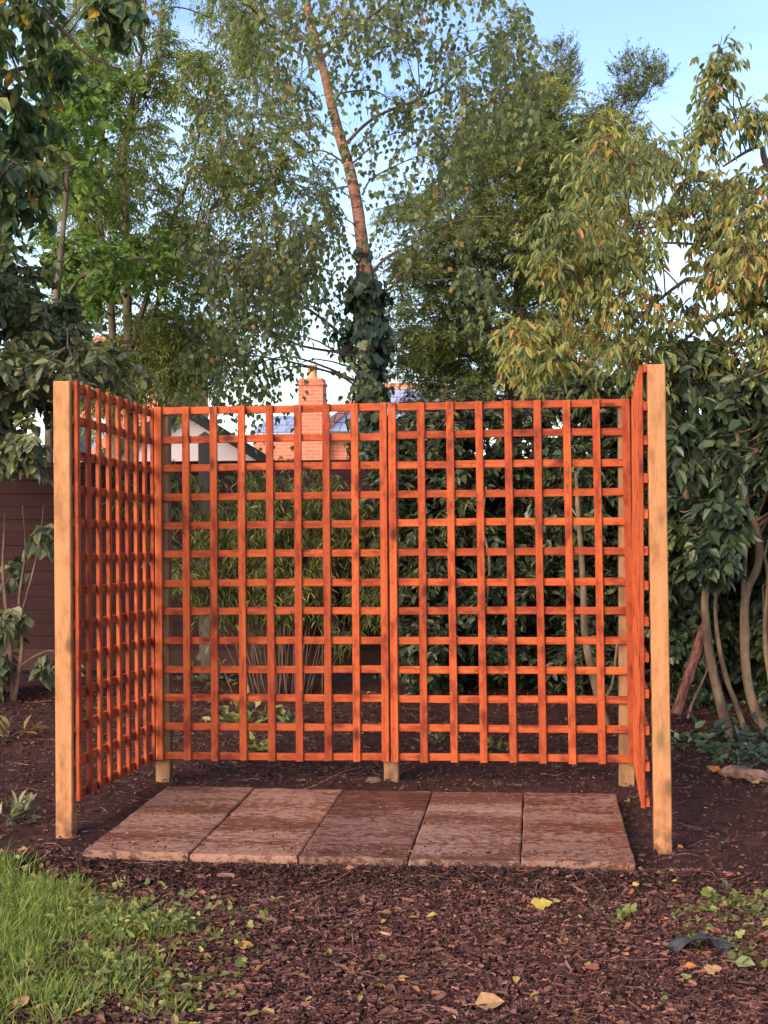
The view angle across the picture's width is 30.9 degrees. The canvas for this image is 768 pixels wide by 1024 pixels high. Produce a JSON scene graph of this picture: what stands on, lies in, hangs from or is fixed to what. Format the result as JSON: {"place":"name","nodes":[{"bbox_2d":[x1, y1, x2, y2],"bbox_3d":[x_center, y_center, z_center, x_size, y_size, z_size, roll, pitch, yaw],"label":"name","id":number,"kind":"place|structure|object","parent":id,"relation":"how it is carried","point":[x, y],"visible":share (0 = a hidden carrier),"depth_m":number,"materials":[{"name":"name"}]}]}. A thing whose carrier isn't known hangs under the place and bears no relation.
{"place":"outdoors","nodes":[
{"label":"outdoors","id":0,"kind":"place"},
{"bbox_2d":[0,648,767,1023],"bbox_3d":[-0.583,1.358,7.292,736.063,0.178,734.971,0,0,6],"label":"ground","id":1,"kind":"structure","parent":0,"point":[368,682],"depth_m":7.37,"materials":[{"name":"soil"}]},
{"bbox_2d":[0,714,50,743],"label":"weed","id":2,"kind":"object","parent":1,"relation":"on","point":[6,724],"visible":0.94,"depth_m":8.64,"materials":[{"name":"green plant"}]},
{"bbox_2d":[0,789,52,825],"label":"weed","id":3,"kind":"object","parent":1,"relation":"on","point":[28,805],"visible":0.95,"depth_m":6.34,"materials":[{"name":"green plant"}]},
{"bbox_2d":[0,506,85,701],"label":"shrub","id":4,"kind":"object","parent":1,"relation":"on","point":[17,615],"visible":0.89,"depth_m":9.98,"materials":[{"name":"green plant"}]},
{"bbox_2d":[53,381,76,837],"bbox_3d":[-1.391,0.594,6.068,0.080,2.325,0.075,0,0,6],"label":"timber post","id":5,"kind":"object","parent":1,"relation":"on","point":[64,584],"visible":0.83,"depth_m":6.03,"materials":[{"name":"wood"}]},
{"bbox_2d":[72,381,156,801],"bbox_3d":[-1.278,0.361,6.656,0.037,1.870,1.219,0,0,7],"label":"trellis panel","id":6,"kind":"object","parent":5,"relation":"attached to","point":[88,589],"visible":1,"depth_m":6.52,"materials":[{"name":"orange wood"}]},
{"bbox_2d":[0,0,150,270],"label":"overhanging tree","id":7,"kind":"object","parent":1,"relation":"on","point":[26,148],"visible":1,"depth_m":8.66,"materials":[{"name":"green plant"}]},
{"bbox_2d":[0,241,163,486],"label":"shrub","id":8,"kind":"object","parent":1,"relation":"on","point":[44,343],"visible":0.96,"depth_m":9.21,"materials":[{"name":"green plant"}]},
{"bbox_2d":[1,35,186,648],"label":"maple sapling","id":9,"kind":"object","parent":1,"relation":"on","point":[106,269],"visible":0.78,"depth_m":11.92,"materials":[{"name":"green plant"}]},
{"bbox_2d":[0,461,198,670],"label":"board fence","id":10,"kind":"object","parent":1,"relation":"on","point":[32,496],"visible":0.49,"depth_m":11.22,"materials":[{"name":"brown wood"}]},
{"bbox_2d":[0,839,246,1023],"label":"grass","id":11,"kind":"structure","parent":1,"relation":"on","point":[21,915],"depth_m":4.46,"materials":[{"name":"green plant"}]},
{"bbox_2d":[13,995,28,1015],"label":"fallen leaf","id":12,"kind":"object","parent":11,"relation":"on","point":[25,999],"visible":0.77,"depth_m":3.90,"materials":[{"name":"beige plant"}]},
{"bbox_2d":[0,851,269,1023],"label":"lawn weeds","id":13,"kind":"object","parent":1,"relation":"on","point":[177,917],"visible":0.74,"depth_m":4.43,"materials":[{"name":"green plant"}]},
{"bbox_2d":[80,334,207,461],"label":"distant house","id":14,"kind":"structure","parent":1,"relation":"on","point":[93,451],"depth_m":45.07,"materials":[{"name":"brick"}]},
{"bbox_2d":[41,858,283,966],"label":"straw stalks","id":15,"kind":"object","parent":1,"relation":"on","point":[157,879],"visible":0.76,"depth_m":4.99,"materials":[{"name":"plant"}]},
{"bbox_2d":[156,415,172,781],"bbox_3d":[-1.155,0.624,7.287,0.078,2.258,0.076,0,0,6],"label":"timber post","id":16,"kind":"object","parent":1,"relation":"on","point":[164,768],"visible":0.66,"depth_m":7.25,"materials":[{"name":"wood"}]},
{"bbox_2d":[154,402,389,761],"bbox_3d":[-0.583,0.365,7.164,1.220,1.842,0.037,0,0,6],"label":"trellis panel","id":17,"kind":"object","parent":16,"relation":"attached to","point":[270,582],"visible":1,"depth_m":7.15,"materials":[{"name":"orange wood"}]},
{"bbox_2d":[83,786,253,861],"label":"paving slab","id":18,"kind":"structure","parent":1,"relation":"on","point":[196,803],"depth_m":6.08,"materials":[{"name":"stone"}]},
{"bbox_2d":[80,402,265,461],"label":"summerhouse","id":19,"kind":"structure","parent":1,"relation":"on","point":[227,451],"depth_m":17.01,"materials":[{"name":"white paint"}]},
{"bbox_2d":[9,0,365,461],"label":"ash tree","id":20,"kind":"object","parent":1,"relation":"on","point":[151,331],"visible":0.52,"depth_m":13.41,"materials":[{"name":"green plant"}]},
{"bbox_2d":[198,432,210,679],"bbox_3d":[-1.424,0.476,11.102,0.100,2.240,0.100,0,0,6],"label":"fence post","id":21,"kind":"object","parent":1,"relation":"on","point":[203,453],"visible":0.21,"depth_m":11.06,"materials":[{"name":"wood"}]},
{"bbox_2d":[172,646,237,686],"bbox_3d":[-1.392,1.227,10.850,0.616,0.359,0.642,0,0,6],"label":"weed","id":22,"kind":"object","parent":1,"relation":"on","point":[204,675],"visible":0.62,"depth_m":10.85,"materials":[{"name":"green plant"}]},
{"bbox_2d":[202,685,281,722],"bbox_3d":[-0.911,1.288,9.040,0.550,0.377,0.569,0,0,-5],"label":"weed","id":23,"kind":"object","parent":1,"relation":"on","point":[225,712],"visible":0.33,"depth_m":9.10,"materials":[{"name":"green plant"}]},
{"bbox_2d":[247,731,267,751],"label":"weed","id":24,"kind":"object","parent":1,"relation":"on","point":[256,740],"visible":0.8,"depth_m":8.19,"materials":[{"name":"green plant"}]},
{"bbox_2d":[190,788,341,864],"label":"paving slab","id":25,"kind":"structure","parent":1,"relation":"on","point":[274,810],"depth_m":6.04,"materials":[{"name":"stone"}]},
{"bbox_2d":[291,766,375,792],"bbox_3d":[-0.220,1.334,7.011,0.060,0.054,0.707,0,0,36],"label":"loose twig","id":26,"kind":"object","parent":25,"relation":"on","point":[328,778],"visible":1,"depth_m":6.87,"materials":[{"name":"brown wood"}]},
{"bbox_2d":[102,456,476,693],"bbox_3d":[-0.717,0.508,10.236,2.900,1.813,1.666,0,0,6],"label":"bamboo clump","id":27,"kind":"object","parent":1,"relation":"on","point":[312,567],"visible":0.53,"depth_m":10.07,"materials":[{"name":"green plant"}]},
{"bbox_2d":[276,704,309,722],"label":"weed","id":28,"kind":"object","parent":1,"relation":"on","point":[290,717],"visible":0.52,"depth_m":9.10,"materials":[{"name":"green plant"}]},
{"bbox_2d":[218,459,427,665],"bbox_3d":[-0.517,0.427,11.003,1.725,1.678,0.050,0,0,6],"label":"board fence","id":29,"kind":"object","parent":1,"relation":"on","point":[370,657],"visible":0.02,"depth_m":10.99,"materials":[{"name":"brown wood"}]},
{"bbox_2d":[121,0,565,650],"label":"birch tree","id":30,"kind":"object","parent":1,"relation":"on","point":[287,272],"visible":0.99,"depth_m":12.07,"materials":[{"name":"green plant"}]},
{"bbox_2d":[326,246,404,650],"bbox_3d":[-0.160,-0.553,12.594,0.718,3.683,0.686,0,0,6],"label":"ivy","id":31,"kind":"object","parent":30,"relation":"attached to","point":[365,309],"visible":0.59,"depth_m":12.49,"materials":[{"name":"green plant"}]},
{"bbox_2d":[250,365,470,459],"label":"brick house","id":32,"kind":"structure","parent":1,"relation":"on","point":[311,424],"depth_m":29.93,"materials":[{"name":"orange brick"}]},
{"bbox_2d":[298,790,431,865],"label":"paving slab","id":33,"kind":"structure","parent":1,"relation":"on","point":[346,820],"depth_m":5.99,"materials":[{"name":"stone"}]},
{"bbox_2d":[365,776,381,782],"bbox_3d":[-0.050,1.381,7.139,0.096,0.043,0.049,0,0,6],"label":"stone","id":34,"kind":"object","parent":1,"relation":"on","point":[374,779],"visible":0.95,"depth_m":7.12,"materials":[{"name":"grey stone"}]},
{"bbox_2d":[0,789,767,1023],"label":"bark mulch","id":35,"kind":"object","parent":1,"relation":"on","point":[324,899],"visible":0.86,"depth_m":4.49,"materials":[{"name":"brown wood"}]},
{"bbox_2d":[233,940,253,948],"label":"fallen leaf","id":36,"kind":"object","parent":35,"relation":"on","point":[249,944],"visible":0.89,"depth_m":4.38,"materials":[{"name":"orange plant"}]},
{"bbox_2d":[341,865,353,869],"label":"fallen leaf","id":37,"kind":"object","parent":35,"relation":"on","point":[349,867],"visible":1,"depth_m":5.32,"materials":[{"name":"plant"}]},
{"bbox_2d":[460,992,504,1009],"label":"fallen leaf","id":38,"kind":"object","parent":35,"relation":"on","point":[491,1000],"visible":1,"depth_m":3.89,"materials":[{"name":"beige plant"}]},
{"bbox_2d":[526,897,551,909],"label":"fallen leaf","id":39,"kind":"object","parent":35,"relation":"on","point":[542,903],"visible":1,"depth_m":4.89,"materials":[{"name":"yellow plant"}]},
{"bbox_2d":[585,963,598,973],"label":"fallen leaf","id":40,"kind":"object","parent":35,"relation":"on","point":[593,966],"visible":1,"depth_m":4.18,"materials":[{"name":"red plant"}]},
{"bbox_2d":[678,962,695,968],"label":"fallen leaf","id":41,"kind":"object","parent":35,"relation":"on","point":[689,965],"visible":1,"depth_m":4.23,"materials":[{"name":"orange plant"}]},
{"bbox_2d":[681,973,694,980],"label":"fallen leaf","id":42,"kind":"object","parent":35,"relation":"on","point":[686,976],"visible":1,"depth_m":4.15,"materials":[{"name":"green plant"}]},
{"bbox_2d":[663,932,736,953],"bbox_3d":[1.014,1.389,4.478,0.245,0.073,0.137,0,0,6],"label":"fabric scrap","id":43,"kind":"object","parent":35,"relation":"on","point":[679,942],"visible":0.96,"depth_m":4.47,"materials":[{"name":"grey fabric"}]},
{"bbox_2d":[699,964,721,974],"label":"fallen leaf","id":44,"kind":"object","parent":35,"relation":"on","point":[715,968],"visible":1,"depth_m":4.20,"materials":[{"name":"beige plant"}]},
{"bbox_2d":[670,889,767,966],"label":"creeping weeds","id":45,"kind":"object","parent":35,"relation":"on","point":[739,933],"visible":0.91,"depth_m":4.69,"materials":[{"name":"green plant"}]},
{"bbox_2d":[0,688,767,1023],"bbox_3d":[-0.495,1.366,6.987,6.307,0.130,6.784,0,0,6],"label":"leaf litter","id":46,"kind":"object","parent":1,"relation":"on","point":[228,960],"visible":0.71,"depth_m":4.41,"materials":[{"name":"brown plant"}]},
{"bbox_2d":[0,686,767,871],"bbox_3d":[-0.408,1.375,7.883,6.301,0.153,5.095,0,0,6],"label":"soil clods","id":47,"kind":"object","parent":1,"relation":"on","point":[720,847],"visible":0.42,"depth_m":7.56,"materials":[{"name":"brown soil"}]},
{"bbox_2d":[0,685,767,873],"bbox_3d":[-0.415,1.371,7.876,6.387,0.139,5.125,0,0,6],"label":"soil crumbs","id":48,"kind":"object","parent":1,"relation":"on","point":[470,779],"visible":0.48,"depth_m":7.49,"materials":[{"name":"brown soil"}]},
{"bbox_2d":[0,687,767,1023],"bbox_3d":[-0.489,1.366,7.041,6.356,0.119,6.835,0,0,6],"label":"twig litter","id":49,"kind":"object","parent":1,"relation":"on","point":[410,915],"visible":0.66,"depth_m":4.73,"materials":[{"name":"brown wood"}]},
{"bbox_2d":[384,421,399,782],"bbox_3d":[0.039,0.640,7.157,0.080,2.213,0.076,0,0,6],"label":"timber post","id":50,"kind":"object","parent":1,"relation":"on","point":[391,771],"visible":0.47,"depth_m":7.12,"materials":[{"name":"beige wood"}]},
{"bbox_2d":[409,732,444,743],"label":"weed","id":51,"kind":"object","parent":1,"relation":"on","point":[436,737],"visible":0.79,"depth_m":8.54,"materials":[{"name":"green plant"}]},
{"bbox_2d":[408,792,522,867],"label":"paving slab","id":52,"kind":"structure","parent":1,"relation":"on","point":[471,810],"depth_m":5.97,"materials":[{"name":"stone"}]},
{"bbox_2d":[476,735,508,752],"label":"weed","id":53,"kind":"object","parent":1,"relation":"on","point":[490,741],"visible":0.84,"depth_m":8.13,"materials":[{"name":"green plant"}]},
{"bbox_2d":[366,27,680,453],"bbox_3d":[1.463,-2.041,15.576,3.590,6.823,3.718,0,0,-4],"label":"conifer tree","id":54,"kind":"object","parent":1,"relation":"on","point":[429,348],"visible":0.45,"depth_m":14.76,"materials":[{"name":"green plant"}]},
{"bbox_2d":[359,359,723,706],"bbox_3d":[1.136,0.167,10.352,2.714,2.704,2.064,0,0,6],"label":"hedge","id":55,"kind":"object","parent":1,"relation":"on","point":[554,566],"visible":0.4,"depth_m":9.84,"materials":[{"name":"green plant"}]},
{"bbox_2d":[441,458,646,587],"bbox_3d":[1.302,0.418,10.805,1.735,1.678,0.050,0,0,6],"label":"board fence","id":56,"kind":"object","parent":1,"relation":"on","point":[548,512],"depth_m":10.80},
{"bbox_2d":[484,437,617,724],"bbox_3d":[1.149,0.454,9.250,0.489,1.913,1.072,0,0,-29],"label":"slim tree","id":57,"kind":"object","parent":1,"relation":"on","point":[548,503],"visible":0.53,"depth_m":8.97,"materials":[{"name":"green plant"}]},
{"bbox_2d":[521,792,634,871],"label":"paving slab","id":58,"kind":"structure","parent":1,"relation":"on","point":[542,834],"depth_m":5.90,"materials":[{"name":"stone"}]},
{"bbox_2d":[589,902,636,927],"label":"weed","id":59,"kind":"object","parent":1,"relation":"on","point":[621,915],"visible":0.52,"depth_m":4.76,"materials":[{"name":"green plant"}]},
{"bbox_2d":[617,407,634,786],"bbox_3d":[1.224,0.606,7.028,0.084,2.268,0.079,0,0,6],"label":"timber post","id":60,"kind":"object","parent":1,"relation":"on","point":[626,772],"visible":0.39,"depth_m":6.99,"materials":[{"name":"wood"}]},
{"bbox_2d":[388,399,632,764],"bbox_3d":[0.643,0.353,7.030,1.242,1.838,0.037,0,0,6],"label":"trellis panel","id":61,"kind":"object","parent":60,"relation":"attached to","point":[511,582],"visible":0.99,"depth_m":7.02,"materials":[{"name":"orange wood"}]},
{"bbox_2d":[486,26,767,418],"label":"cherry tree","id":62,"kind":"object","parent":1,"relation":"on","point":[602,251],"visible":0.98,"depth_m":8.46,"materials":[{"name":"green plant"}]},
{"bbox_2d":[646,364,671,853],"bbox_3d":[1.144,0.567,5.764,0.079,2.353,0.074,-1,0,6],"label":"timber post","id":63,"kind":"object","parent":1,"relation":"on","point":[659,613],"visible":0.87,"depth_m":5.73,"materials":[{"name":"wood"}]},
{"bbox_2d":[631,363,649,807],"bbox_3d":[1.166,0.324,6.342,0.037,1.880,1.225,0,0,9],"label":"trellis panel","id":64,"kind":"object","parent":63,"relation":"attached to","point":[640,584],"visible":1,"depth_m":5.89,"materials":[{"name":"orange wood"}]},
{"bbox_2d":[667,475,677,491],"bbox_3d":[2.215,0.527,10.706,0.100,2.100,0.100,0,0,6],"label":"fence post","id":65,"kind":"object","parent":1,"relation":"on","point":[675,483],"depth_m":10.66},
{"bbox_2d":[670,622,703,717],"bbox_3d":[2.018,1.032,9.125,0.419,0.605,0.073,0,0,-45],"label":"leaning timber","id":66,"kind":"object","parent":1,"relation":"on","point":[688,677],"visible":0.87,"depth_m":9.08,"materials":[{"name":"brown wood"}]},
{"bbox_2d":[686,668,707,717],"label":"dead branch","id":67,"kind":"object","parent":1,"relation":"on","point":[693,699],"visible":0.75,"depth_m":8.81,"materials":[{"name":"brown wood"}]},
{"bbox_2d":[670,710,731,747],"bbox_3d":[1.847,1.324,8.222,0.430,0.258,0.539,0,0,6],"label":"weed","id":68,"kind":"object","parent":1,"relation":"on","point":[717,723],"visible":0.66,"depth_m":8.29,"materials":[{"name":"green plant"}]},
{"bbox_2d":[640,330,767,737],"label":"stemmy shrub","id":69,"kind":"object","parent":1,"relation":"on","point":[717,450],"visible":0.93,"depth_m":8.38,"materials":[{"name":"green plant"}]},
{"bbox_2d":[644,484,767,710],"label":"ivy thicket","id":70,"kind":"object","parent":1,"relation":"on","point":[681,642],"visible":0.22,"depth_m":9.67,"materials":[{"name":"green plant"}]},
{"bbox_2d":[681,886,740,909],"bbox_3d":[1.191,1.369,4.963,0.221,0.101,0.180,0,0,33],"label":"weed","id":71,"kind":"object","parent":1,"relation":"on","point":[708,892],"visible":0.59,"depth_m":4.93,"materials":[{"name":"green plant"}]},
{"bbox_2d":[706,765,719,771],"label":"fallen leaf","id":72,"kind":"object","parent":1,"relation":"on","point":[714,768],"visible":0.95,"depth_m":7.31,"materials":[{"name":"orange plant"}]},
{"bbox_2d":[671,727,767,776],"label":"ground ivy","id":73,"kind":"object","parent":1,"relation":"on","point":[738,761],"visible":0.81,"depth_m":7.83,"materials":[{"name":"green plant"}]},
{"bbox_2d":[678,476,760,674],"bbox_3d":[3.122,0.409,10.607,1.725,1.678,0.050,0,0,6],"label":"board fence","id":74,"kind":"object","parent":1,"relation":"on","point":[689,480],"depth_m":10.64,"materials":[{"name":"brown wood"}]},
{"bbox_2d":[690,878,767,926],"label":"weed","id":75,"kind":"object","parent":1,"relation":"on","point":[759,904],"visible":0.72,"depth_m":4.79,"materials":[{"name":"green plant"}]},
{"bbox_2d":[693,715,767,766],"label":"weed","id":76,"kind":"object","parent":1,"relation":"on","point":[743,739],"visible":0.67,"depth_m":7.74,"materials":[{"name":"green plant"}]},
{"bbox_2d":[721,955,754,966],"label":"fallen leaf","id":77,"kind":"object","parent":1,"relation":"on","point":[745,963],"visible":1,"depth_m":4.32,"materials":[{"name":"green plant"}]},
{"bbox_2d":[718,765,767,781],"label":"dead wood","id":78,"kind":"object","parent":1,"relation":"on","point":[736,772],"visible":0.98,"depth_m":7.06,"materials":[{"name":"wood"}]},
{"bbox_2d":[735,711,767,745],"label":"weed","id":79,"kind":"object","parent":1,"relation":"on","point":[762,716],"visible":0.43,"depth_m":8.27,"materials":[{"name":"green plant"}]},
{"bbox_2d":[0,0,767,461],"label":"sky","id":80,"kind":"structure","parent":0,"point":[684,30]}
]}

